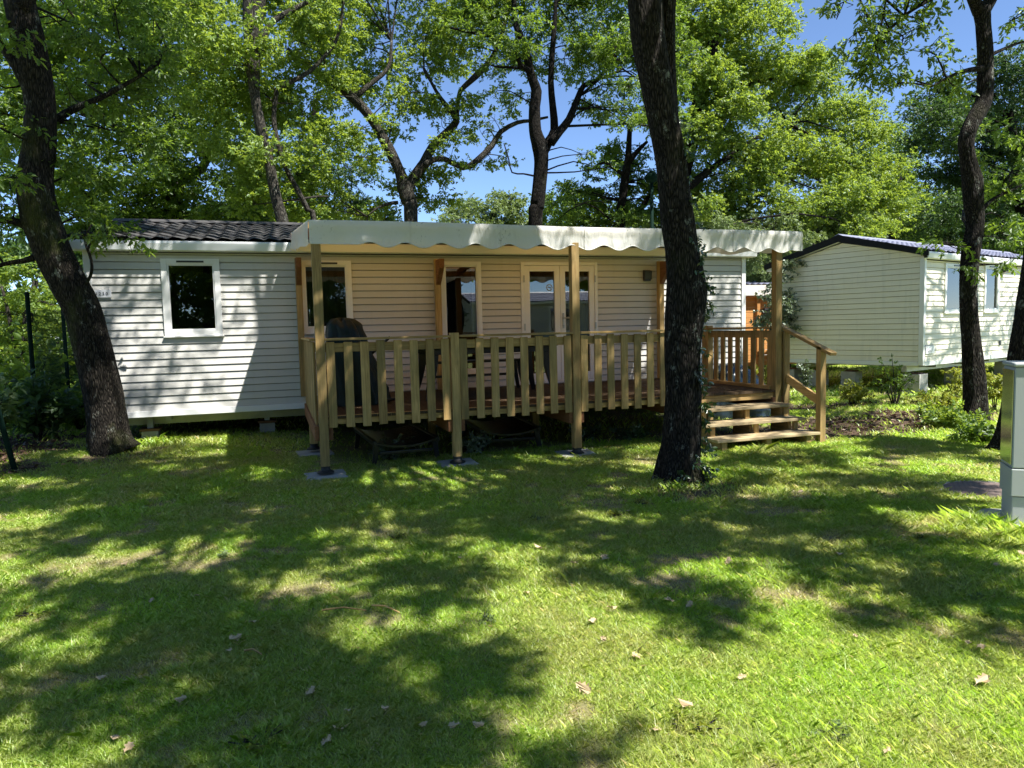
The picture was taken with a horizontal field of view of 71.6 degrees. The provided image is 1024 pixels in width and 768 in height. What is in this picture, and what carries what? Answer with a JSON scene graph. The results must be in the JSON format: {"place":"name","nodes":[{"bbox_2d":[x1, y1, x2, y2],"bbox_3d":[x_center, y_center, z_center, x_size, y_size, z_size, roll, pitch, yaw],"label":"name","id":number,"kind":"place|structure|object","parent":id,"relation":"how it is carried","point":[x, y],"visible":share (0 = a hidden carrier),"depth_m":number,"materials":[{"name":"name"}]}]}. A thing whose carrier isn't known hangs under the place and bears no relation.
{"place":"outdoors","nodes":[
{"label":"outdoors","id":0,"kind":"place"},
{"bbox_2d":[368,432,413,459],"bbox_3d":[-1.399,0.711,8.060,0.430,0.336,0.579,0,5,13],"label":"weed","id":1,"kind":"object","parent":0,"point":[389,456],"visible":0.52,"depth_m":7.99,"materials":[{"name":"green plant"}]},
{"bbox_2d":[0,345,1023,767],"bbox_3d":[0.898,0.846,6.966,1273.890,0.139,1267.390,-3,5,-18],"label":"ground","id":2,"kind":"structure","parent":0,"point":[338,451],"depth_m":3.76,"materials":[{"name":"plant"}]},
{"bbox_2d":[0,375,26,432],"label":"young plant","id":3,"kind":"object","parent":2,"relation":"on","point":[6,396],"visible":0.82,"depth_m":8.58,"materials":[{"name":"green plant"}]},
{"bbox_2d":[0,380,27,436],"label":"shrub","id":4,"kind":"object","parent":2,"relation":"on","point":[21,421],"visible":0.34,"depth_m":8.91,"materials":[{"name":"green plant"}]},
{"bbox_2d":[12,603,54,618],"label":"lawn weed","id":5,"kind":"object","parent":2,"relation":"on","point":[21,612],"visible":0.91,"depth_m":3.72,"materials":[{"name":"green plant"}]},
{"bbox_2d":[0,332,77,385],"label":"shrub","id":6,"kind":"object","parent":2,"relation":"on","point":[25,360],"visible":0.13,"depth_m":12.19,"materials":[{"name":"green plant"}]},
{"bbox_2d":[0,292,77,470],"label":"fence","id":7,"kind":"object","parent":2,"relation":"on","point":[8,447],"visible":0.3,"depth_m":10.16,"materials":[{"name":"green paint"}]},
{"bbox_2d":[0,340,80,417],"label":"shrub","id":8,"kind":"object","parent":2,"relation":"on","point":[13,370],"visible":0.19,"depth_m":10.95,"materials":[{"name":"green plant"}]},
{"bbox_2d":[0,252,83,392],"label":"hazel tree","id":9,"kind":"object","parent":2,"relation":"on","point":[15,302],"visible":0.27,"depth_m":14.08,"materials":[{"name":"green plant"}]},
{"bbox_2d":[1,365,83,440],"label":"shrub","id":10,"kind":"object","parent":2,"relation":"on","point":[40,412],"visible":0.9,"depth_m":9.38,"materials":[{"name":"green plant"}]},
{"bbox_2d":[45,376,85,430],"bbox_3d":[-6.394,0.216,10.310,0.825,0.996,0.945,2,6,35],"label":"shrub","id":11,"kind":"object","parent":2,"relation":"on","point":[78,421],"visible":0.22,"depth_m":10.25,"materials":[{"name":"green plant"}]},
{"bbox_2d":[0,0,207,456],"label":"oak tree","id":12,"kind":"object","parent":2,"relation":"on","point":[31,182],"visible":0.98,"depth_m":8.33,"materials":[{"name":"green plant"}]},
{"bbox_2d":[123,741,134,754],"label":"fallen leaf","id":13,"kind":"object","parent":2,"relation":"on","point":[129,745],"visible":1,"depth_m":2.50,"materials":[{"name":"plant"}]},
{"bbox_2d":[139,417,161,439],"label":"concrete block","id":14,"kind":"structure","parent":2,"relation":"on","point":[150,430],"depth_m":9.29,"materials":[{"name":"grey concrete"}]},
{"bbox_2d":[0,0,320,262],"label":"oak tree","id":15,"kind":"object","parent":2,"relation":"on","point":[174,192],"visible":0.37,"depth_m":17.48,"materials":[{"name":"green plant"}]},
{"bbox_2d":[175,695,186,702],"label":"fallen leaf","id":16,"kind":"object","parent":2,"relation":"on","point":[180,699],"visible":1,"depth_m":2.81,"materials":[{"name":"plant"}]},
{"bbox_2d":[216,548,232,558],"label":"lawn weed","id":17,"kind":"object","parent":2,"relation":"on","point":[223,554],"visible":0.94,"depth_m":4.63,"materials":[{"name":"green plant"}]},
{"bbox_2d":[229,633,241,640],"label":"fallen leaf","id":18,"kind":"object","parent":2,"relation":"on","point":[237,636],"visible":1,"depth_m":3.35,"materials":[{"name":"plant"}]},
{"bbox_2d":[228,732,262,758],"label":"lawn weed","id":19,"kind":"object","parent":2,"relation":"on","point":[251,746],"visible":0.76,"depth_m":2.52,"materials":[{"name":"green plant"}]},
{"bbox_2d":[234,723,286,749],"bbox_3d":[-0.899,1.283,2.548,0.118,0.079,0.176,1,5,23],"label":"lawn weed","id":20,"kind":"object","parent":2,"relation":"on","point":[269,737],"visible":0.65,"depth_m":2.55,"materials":[{"name":"green plant"}]},
{"bbox_2d":[135,0,387,222],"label":"oak tree","id":21,"kind":"object","parent":2,"relation":"on","point":[254,89],"visible":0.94,"depth_m":14.85,"materials":[{"name":"green plant"}]},
{"bbox_2d":[258,417,275,432],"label":"concrete block","id":22,"kind":"structure","parent":2,"relation":"on","point":[267,424],"depth_m":9.85,"materials":[{"name":"grey concrete"}]},
{"bbox_2d":[67,218,758,425],"bbox_3d":[-1.324,-1.229,12.150,9.900,2.925,4.345,-3,5,-18],"label":"mobile home","id":23,"kind":"object","parent":22,"relation":"on","point":[201,318],"visible":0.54,"depth_m":9.79,"materials":[{"name":"white"}]},
{"bbox_2d":[160,258,223,337],"bbox_3d":[-4.103,-1.103,9.115,0.714,0.998,0.105,-3,5,-18],"label":"window","id":24,"kind":"structure","parent":23,"relation":"in","point":[165,263],"depth_m":9.08,"materials":[{"name":"white plastic"}]},
{"bbox_2d":[301,260,352,333],"bbox_3d":[-2.537,-1.181,9.692,0.714,0.988,0.216,-3,5,-18],"label":"window","id":25,"kind":"structure","parent":23,"relation":"in","point":[336,274],"depth_m":9.73,"materials":[{"name":"white plastic"}]},
{"bbox_2d":[441,261,482,373],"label":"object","id":26,"kind":"structure","parent":23,"relation":"in","point":[475,266],"depth_m":10.27,"materials":[{"name":"white plastic"}]},
{"bbox_2d":[523,266,560,380],"bbox_3d":[0.449,-0.907,10.654,0.585,1.719,0.082,-3,5,-18],"label":"door","id":27,"kind":"structure","parent":23,"relation":"in","point":[555,269],"depth_m":10.65,"materials":[{"name":"white plastic"}]},
{"bbox_2d":[559,266,596,379],"bbox_3d":[0.990,-0.939,10.891,0.585,1.719,0.269,-3,5,-18],"label":"door","id":28,"kind":"structure","parent":23,"relation":"in","point":[592,325],"depth_m":10.88,"materials":[{"name":"white plastic"}]},
{"bbox_2d":[196,99,402,220],"bbox_3d":[-6.721,-4.269,23.033,7.053,9.602,5.149,-3,5,-18],"label":"oak tree","id":29,"kind":"object","parent":2,"relation":"on","point":[361,172],"visible":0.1,"depth_m":23.09,"materials":[{"name":"green plant"}]},
{"bbox_2d":[305,685,315,693],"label":"fallen leaf","id":30,"kind":"object","parent":2,"relation":"on","point":[311,690],"visible":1,"depth_m":2.85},
{"bbox_2d":[296,449,333,456],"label":"concrete slab","id":31,"kind":"structure","parent":2,"relation":"on","point":[309,452],"depth_m":8.47,"materials":[{"name":"concrete"}]},
{"bbox_2d":[304,469,347,480],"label":"concrete slab","id":32,"kind":"structure","parent":2,"relation":"on","point":[336,473],"depth_m":7.17,"materials":[{"name":"concrete"}]},
{"bbox_2d":[321,734,330,745],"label":"fallen leaf","id":33,"kind":"object","parent":2,"relation":"on","point":[328,738],"visible":1,"depth_m":2.52,"materials":[{"name":"plant"}]},
{"bbox_2d":[322,606,365,610],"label":"twig","id":34,"kind":"object","parent":2,"relation":"on","point":[342,607],"visible":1,"depth_m":3.63,"materials":[{"name":"brown wood"}]},
{"bbox_2d":[371,604,399,612],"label":"twig","id":35,"kind":"object","parent":2,"relation":"on","point":[384,606],"visible":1,"depth_m":3.63,"materials":[{"name":"brown wood"}]},
{"bbox_2d":[385,531,405,540],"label":"lawn weed","id":36,"kind":"object","parent":2,"relation":"on","point":[399,534],"visible":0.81,"depth_m":4.92,"materials":[{"name":"green plant"}]},
{"bbox_2d":[353,423,439,463],"bbox_3d":[-1.403,0.693,8.457,0.763,0.262,1.360,-3,5,-21],"label":"plastic lounger","id":37,"kind":"object","parent":2,"relation":"on","point":[409,430],"visible":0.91,"depth_m":8.13,"materials":[{"name":"plastic"}]},
{"bbox_2d":[282,0,547,221],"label":"oak tree","id":38,"kind":"object","parent":2,"relation":"on","point":[352,91],"visible":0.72,"depth_m":18.02,"materials":[{"name":"green plant"}]},
{"bbox_2d":[448,721,459,728],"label":"fallen leaf","id":39,"kind":"object","parent":2,"relation":"on","point":[453,724],"visible":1,"depth_m":2.60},
{"bbox_2d":[435,458,479,467],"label":"concrete slab","id":40,"kind":"structure","parent":2,"relation":"on","point":[443,463],"depth_m":7.65,"materials":[{"name":"concrete"}]},
{"bbox_2d":[447,431,494,452],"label":"weed","id":41,"kind":"object","parent":2,"relation":"on","point":[469,446],"visible":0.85,"depth_m":8.25,"materials":[{"name":"green plant"}]},
{"bbox_2d":[472,721,483,727],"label":"fallen leaf","id":42,"kind":"object","parent":2,"relation":"on","point":[477,724],"visible":1,"depth_m":2.60,"materials":[{"name":"plant"}]},
{"bbox_2d":[476,610,495,624],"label":"lawn weed","id":43,"kind":"object","parent":2,"relation":"on","point":[487,617],"visible":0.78,"depth_m":3.51,"materials":[{"name":"green plant"}]},
{"bbox_2d":[430,187,551,225],"bbox_3d":[-0.728,-3.559,28.255,6.566,8.391,3.886,-3,5,-18],"label":"young tree","id":44,"kind":"object","parent":2,"relation":"on","point":[513,214],"visible":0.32,"depth_m":27.28,"materials":[{"name":"green plant"}]},
{"bbox_2d":[0,399,997,478],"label":"leaf litter","id":45,"kind":"object","parent":2,"relation":"on","point":[833,420],"visible":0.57,"depth_m":9.51,"materials":[{"name":"plant"}]},
{"bbox_2d":[462,415,540,450],"bbox_3d":[-0.173,0.609,9.105,0.763,0.262,1.360,-3,5,-14],"label":"plastic lounger","id":46,"kind":"object","parent":2,"relation":"on","point":[511,425],"visible":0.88,"depth_m":8.78,"materials":[{"name":"plastic"}]},
{"bbox_2d":[0,193,1019,355],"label":"wood","id":47,"kind":"object","parent":2,"relation":"on","point":[21,247],"depth_m":44.84,"materials":[{"name":"green plant"}]},
{"bbox_2d":[294,228,782,473],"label":"wooden terrace","id":48,"kind":"structure","parent":2,"relation":"on","point":[453,402],"depth_m":7.94,"materials":[{"name":"brown wood"}]},
{"bbox_2d":[325,318,394,406],"bbox_3d":[-1.786,-0.279,8.429,0.912,1.022,0.663,-3,5,-18],"label":"barbecue grill","id":49,"kind":"object","parent":48,"relation":"on","point":[344,328],"visible":0.62,"depth_m":8.16,"materials":[{"name":"black metal"}]},
{"bbox_2d":[425,358,520,392],"bbox_3d":[-0.498,-0.118,9.760,1.500,0.423,0.300,-3,5,-18],"label":"bench","id":50,"kind":"object","parent":48,"relation":"on","point":[517,364],"visible":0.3,"depth_m":9.82,"materials":[{"name":"black plastic"}]},
{"bbox_2d":[418,345,557,400],"bbox_3d":[-0.361,-0.186,9.114,1.720,0.653,0.880,-3,5,-18],"label":"garden table","id":51,"kind":"object","parent":48,"relation":"on","point":[437,353],"visible":0.34,"depth_m":8.98,"materials":[{"name":"black plastic"}]},
{"bbox_2d":[290,220,802,254],"bbox_3d":[0.357,-1.801,9.051,6.030,0.469,2.549,-3,5,-18],"label":"awning","id":52,"kind":"object","parent":48,"relation":"attached to","point":[387,234],"visible":0.94,"depth_m":7.67,"materials":[{"name":"beige fabric"}]},
{"bbox_2d":[431,0,711,225],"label":"oak tree","id":53,"kind":"object","parent":2,"relation":"on","point":[604,52],"visible":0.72,"depth_m":17.00,"materials":[{"name":"green plant"}]},
{"bbox_2d":[528,186,615,227],"bbox_3d":[2.440,-3.271,26.075,4.501,7.716,3.152,-7,7,-51],"label":"young tree","id":54,"kind":"object","parent":2,"relation":"on","point":[552,196],"visible":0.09,"depth_m":25.62,"materials":[{"name":"green plant"}]},
{"bbox_2d":[555,449,596,457],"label":"concrete slab","id":55,"kind":"structure","parent":2,"relation":"on","point":[567,452],"depth_m":8.11,"materials":[{"name":"concrete"}]},
{"bbox_2d":[572,681,590,693],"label":"fallen leaf","id":56,"kind":"object","parent":2,"relation":"on","point":[584,687],"visible":1,"depth_m":2.84,"materials":[{"name":"plant"}]},
{"bbox_2d":[564,418,601,440],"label":"weed","id":57,"kind":"object","parent":2,"relation":"on","point":[588,432],"visible":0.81,"depth_m":9.00,"materials":[{"name":"green plant"}]},
{"bbox_2d":[605,508,620,516],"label":"lawn weed","id":58,"kind":"object","parent":2,"relation":"on","point":[616,513],"visible":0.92,"depth_m":5.36,"materials":[{"name":"green plant"}]},
{"bbox_2d":[526,127,706,228],"bbox_3d":[3.361,-3.789,22.049,6.688,8.486,3.825,-3,5,-18],"label":"oak tree","id":59,"kind":"object","parent":2,"relation":"on","point":[622,211],"visible":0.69,"depth_m":21.39,"materials":[{"name":"green plant"}]},
{"bbox_2d":[608,420,651,440],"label":"weed","id":60,"kind":"object","parent":2,"relation":"on","point":[633,433],"visible":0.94,"depth_m":8.86,"materials":[{"name":"green plant"}]},
{"bbox_2d":[627,497,647,504],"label":"lawn weed","id":61,"kind":"object","parent":2,"relation":"on","point":[637,501],"visible":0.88,"depth_m":5.72,"materials":[{"name":"green plant"}]},
{"bbox_2d":[644,170,656,227],"bbox_3d":[3.763,-2.851,19.027,0.400,5.620,0.400,-3,5,-18],"label":"lamp post","id":62,"kind":"object","parent":2,"relation":"on","point":[650,177],"visible":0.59,"depth_m":18.81,"materials":[{"name":"metal"}]},
{"bbox_2d":[605,166,705,227],"bbox_3d":[4.999,-3.468,24.053,3.826,7.745,3.274,-2,5,-6],"label":"sapling tree","id":63,"kind":"object","parent":2,"relation":"on","point":[645,202],"visible":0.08,"depth_m":23.09,"materials":[{"name":"green plant"}]},
{"bbox_2d":[627,0,719,485],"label":"oak tree","id":64,"kind":"object","parent":2,"relation":"on","point":[653,43],"visible":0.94,"depth_m":6.30,"materials":[{"name":"brown plant"}]},
{"bbox_2d":[671,707,692,727],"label":"lawn weed","id":65,"kind":"object","parent":2,"relation":"on","point":[679,718],"visible":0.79,"depth_m":2.62,"materials":[{"name":"green plant"}]},
{"bbox_2d":[676,698,692,706],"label":"fallen leaf","id":66,"kind":"object","parent":2,"relation":"on","point":[685,703],"visible":1,"depth_m":2.71,"materials":[{"name":"plant"}]},
{"bbox_2d":[687,709,721,738],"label":"lawn weed","id":67,"kind":"object","parent":2,"relation":"on","point":[701,728],"visible":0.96,"depth_m":2.54,"materials":[{"name":"green plant"}]},
{"bbox_2d":[713,363,770,419],"bbox_3d":[3.459,0.088,10.931,1.322,0.839,0.726,-3,5,-18],"label":"covered bundle","id":68,"kind":"object","parent":2,"relation":"on","point":[753,412],"visible":0.2,"depth_m":10.66,"materials":[{"name":"plastic"}]},
{"bbox_2d":[746,281,771,355],"bbox_3d":[6.649,-1.894,21.137,7.360,2.345,3.945,-3,5,-20],"label":"mobile home","id":69,"kind":"object","parent":2,"relation":"on","point":[754,283],"visible":0.06,"depth_m":19.23,"materials":[{"name":"white"}]},
{"bbox_2d":[746,285,771,295],"bbox_3d":[6.353,-2.427,18.338,2.800,0.320,1.000,-3,5,-18],"label":"awning","id":70,"kind":"object","parent":69,"relation":"attached to","point":[751,290],"visible":0.15,"depth_m":17.73,"materials":[{"name":"beige fabric"}]},
{"bbox_2d":[756,364,766,384],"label":"shrub","id":71,"kind":"object","parent":2,"relation":"on","point":[765,373],"visible":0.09,"depth_m":12.74,"materials":[{"name":"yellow plant"}]},
{"bbox_2d":[701,324,836,451],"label":"wooden steps","id":72,"kind":"structure","parent":2,"relation":"on","point":[743,423],"depth_m":8.39,"materials":[{"name":"brown wood"}]},
{"bbox_2d":[746,295,807,376],"bbox_3d":[6.447,-1.170,18.086,2.590,2.190,0.135,-3,5,-18],"label":"slatted privacy screen","id":73,"kind":"object","parent":2,"relation":"on","point":[753,303],"visible":0.09,"depth_m":17.98,"materials":[{"name":"orange wood"}]},
{"bbox_2d":[749,258,806,340],"bbox_3d":[5.921,-1.367,15.619,1.385,2.896,1.169,-3,5,-18],"label":"olive bush","id":74,"kind":"object","parent":2,"relation":"on","point":[787,308],"visible":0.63,"depth_m":15.43,"materials":[{"name":"green plant"}]},
{"bbox_2d":[790,367,803,382],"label":"concrete block","id":75,"kind":"structure","parent":2,"relation":"on","point":[795,372],"depth_m":16.04,"materials":[{"name":"grey concrete"}]},
{"bbox_2d":[703,205,891,366],"bbox_3d":[8.379,-2.496,21.112,7.264,5.896,2.679,-4,5,-31],"label":"tree","id":76,"kind":"object","parent":2,"relation":"on","point":[755,265],"visible":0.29,"depth_m":20.19,"materials":[{"name":"green plant"}]},
{"bbox_2d":[648,0,947,242],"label":"oak tree","id":77,"kind":"object","parent":2,"relation":"on","point":[763,164],"visible":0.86,"depth_m":20.80,"materials":[{"name":"green plant"}]},
{"bbox_2d":[798,359,815,396],"bbox_3d":[5.603,-0.108,13.591,0.305,0.770,0.356,-1,5,1],"label":"sapling","id":78,"kind":"object","parent":2,"relation":"on","point":[806,377],"visible":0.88,"depth_m":13.54,"materials":[{"name":"green plant"}]},
{"bbox_2d":[808,369,828,386],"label":"concrete block","id":79,"kind":"structure","parent":2,"relation":"on","point":[813,381],"depth_m":15.60,"materials":[{"name":"grey concrete"}]},
{"bbox_2d":[810,719,852,747],"bbox_3d":[1.155,1.242,2.526,0.168,0.071,0.132,-5,6,-40],"label":"lawn weed","id":80,"kind":"object","parent":2,"relation":"on","point":[835,727],"visible":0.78,"depth_m":2.52,"materials":[{"name":"green plant"}]},
{"bbox_2d":[840,370,861,388],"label":"concrete block","id":81,"kind":"structure","parent":2,"relation":"on","point":[855,375],"depth_m":14.95,"materials":[{"name":"grey concrete"}]},
{"bbox_2d":[838,378,874,405],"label":"shrub","id":82,"kind":"object","parent":2,"relation":"on","point":[855,394],"visible":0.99,"depth_m":11.94,"materials":[{"name":"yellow plant"}]},
{"bbox_2d":[871,354,917,404],"bbox_3d":[6.406,-0.059,11.854,0.762,0.895,0.672,-1,5,6],"label":"shrub","id":83,"kind":"object","parent":2,"relation":"on","point":[901,386],"visible":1,"depth_m":11.86,"materials":[{"name":"green plant"}]},
{"bbox_2d":[825,115,996,242],"bbox_3d":[17.271,-5.764,32.354,11.463,12.941,5.733,-4,5,-28],"label":"oak tree","id":84,"kind":"object","parent":2,"relation":"on","point":[889,150],"visible":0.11,"depth_m":31.41,"materials":[{"name":"green plant"}]},
{"bbox_2d":[902,372,927,393],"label":"concrete block","id":85,"kind":"structure","parent":2,"relation":"on","point":[921,378],"depth_m":13.76,"materials":[{"name":"grey concrete"}]},
{"bbox_2d":[809,0,1023,422],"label":"oak tree","id":86,"kind":"object","parent":2,"relation":"on","point":[974,377],"visible":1,"depth_m":9.29,"materials":[{"name":"green plant"}]},
{"bbox_2d":[913,533,929,539],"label":"lawn weed","id":87,"kind":"object","parent":2,"relation":"on","point":[922,536],"visible":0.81,"depth_m":4.64,"materials":[{"name":"green plant"}]},
{"bbox_2d":[896,389,948,403],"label":"shrub","id":88,"kind":"object","parent":2,"relation":"on","point":[923,395],"visible":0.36,"depth_m":11.94,"materials":[{"name":"green plant"}]},
{"bbox_2d":[915,391,959,411],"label":"shrub","id":89,"kind":"object","parent":2,"relation":"on","point":[943,401],"visible":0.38,"depth_m":10.43,"materials":[{"name":"green plant"}]},
{"bbox_2d":[940,366,961,398],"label":"young plant","id":90,"kind":"object","parent":2,"relation":"on","point":[956,386],"visible":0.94,"depth_m":12.41,"materials":[{"name":"green plant"}]},
{"bbox_2d":[882,37,1023,253],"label":"oak tree","id":91,"kind":"object","parent":2,"relation":"on","point":[931,114],"visible":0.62,"depth_m":24.01,"materials":[{"name":"green plant"}]},
{"bbox_2d":[944,366,961,384],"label":"concrete block","id":92,"kind":"structure","parent":2,"relation":"on","point":[947,374],"depth_m":15.31,"materials":[{"name":"grey concrete"}]},
{"bbox_2d":[764,234,1022,371],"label":"mobile home","id":93,"kind":"object","parent":92,"relation":"on","point":[861,300],"visible":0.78,"depth_m":14.49,"materials":[{"name":"beige"}]},
{"bbox_2d":[943,263,959,313],"bbox_3d":[8.906,-1.911,14.260,1.054,0.988,0.105,-5,6,-36],"label":"window","id":94,"kind":"structure","parent":93,"relation":"in","point":[951,286],"depth_m":14.16,"materials":[{"name":"glass"}]},
{"bbox_2d":[983,265,999,312],"bbox_3d":[10.276,-2.036,15.241,0.774,1.018,0.105,-5,6,-36],"label":"window","id":95,"kind":"structure","parent":93,"relation":"in","point":[991,286],"depth_m":15.26,"materials":[{"name":"white plastic"}]},
{"bbox_2d":[914,397,994,429],"bbox_3d":[5.714,0.437,9.189,0.867,0.508,1.062,0,5,22],"label":"shrub","id":96,"kind":"object","parent":2,"relation":"on","point":[949,417],"visible":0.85,"depth_m":9.18,"materials":[{"name":"green plant"}]},
{"bbox_2d":[935,480,1001,500],"bbox_3d":[3.995,0.908,5.905,0.860,0.056,0.860,-3,5,-18],"label":"round cover","id":97,"kind":"object","parent":2,"relation":"on","point":[992,488],"visible":0.46,"depth_m":6.00,"materials":[{"name":"concrete"}]},
{"bbox_2d":[946,415,996,442],"bbox_3d":[5.508,0.555,8.278,0.799,0.432,0.613,-3,5,-18],"label":"shrub","id":98,"kind":"object","parent":2,"relation":"on","point":[982,431],"visible":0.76,"depth_m":8.20,"materials":[{"name":"green plant"}]},
{"bbox_2d":[968,591,984,601],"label":"lawn weed","id":99,"kind":"object","parent":2,"relation":"on","point":[979,593],"visible":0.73,"depth_m":3.65,"materials":[{"name":"green plant"}]},
{"bbox_2d":[975,672,989,684],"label":"fallen leaf","id":100,"kind":"object","parent":2,"relation":"on","point":[984,677],"visible":1,"depth_m":2.81,"materials":[{"name":"plant"}]},
{"bbox_2d":[986,367,1002,410],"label":"shrub","id":101,"kind":"object","parent":2,"relation":"on","point":[996,385],"visible":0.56,"depth_m":10.86,"materials":[{"name":"green plant"}]},
{"bbox_2d":[971,508,1020,525],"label":"concrete plinth","id":102,"kind":"structure","parent":2,"relation":"on","point":[986,510],"depth_m":5.21,"materials":[{"name":"concrete"}]},
{"bbox_2d":[999,361,1023,523],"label":"utility cabinet","id":103,"kind":"object","parent":102,"relation":"on","point":[1011,486],"visible":0.9,"depth_m":4.89,"materials":[{"name":"grey plastic"}]},
{"bbox_2d":[994,361,1004,374],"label":"concrete block","id":104,"kind":"structure","parent":2,"relation":"on","point":[998,367],"depth_m":16.82,"materials":[{"name":"grey concrete"}]},
{"bbox_2d":[985,249,1023,450],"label":"oak tree","id":105,"kind":"object","parent":2,"relation":"on","point":[1016,348],"visible":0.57,"depth_m":7.61,"materials":[{"name":"brown plant"}]},
{"bbox_2d":[0,0,1023,336],"label":"sky","id":106,"kind":"structure","parent":0,"point":[961,24],"materials":[{"name":"blue"}]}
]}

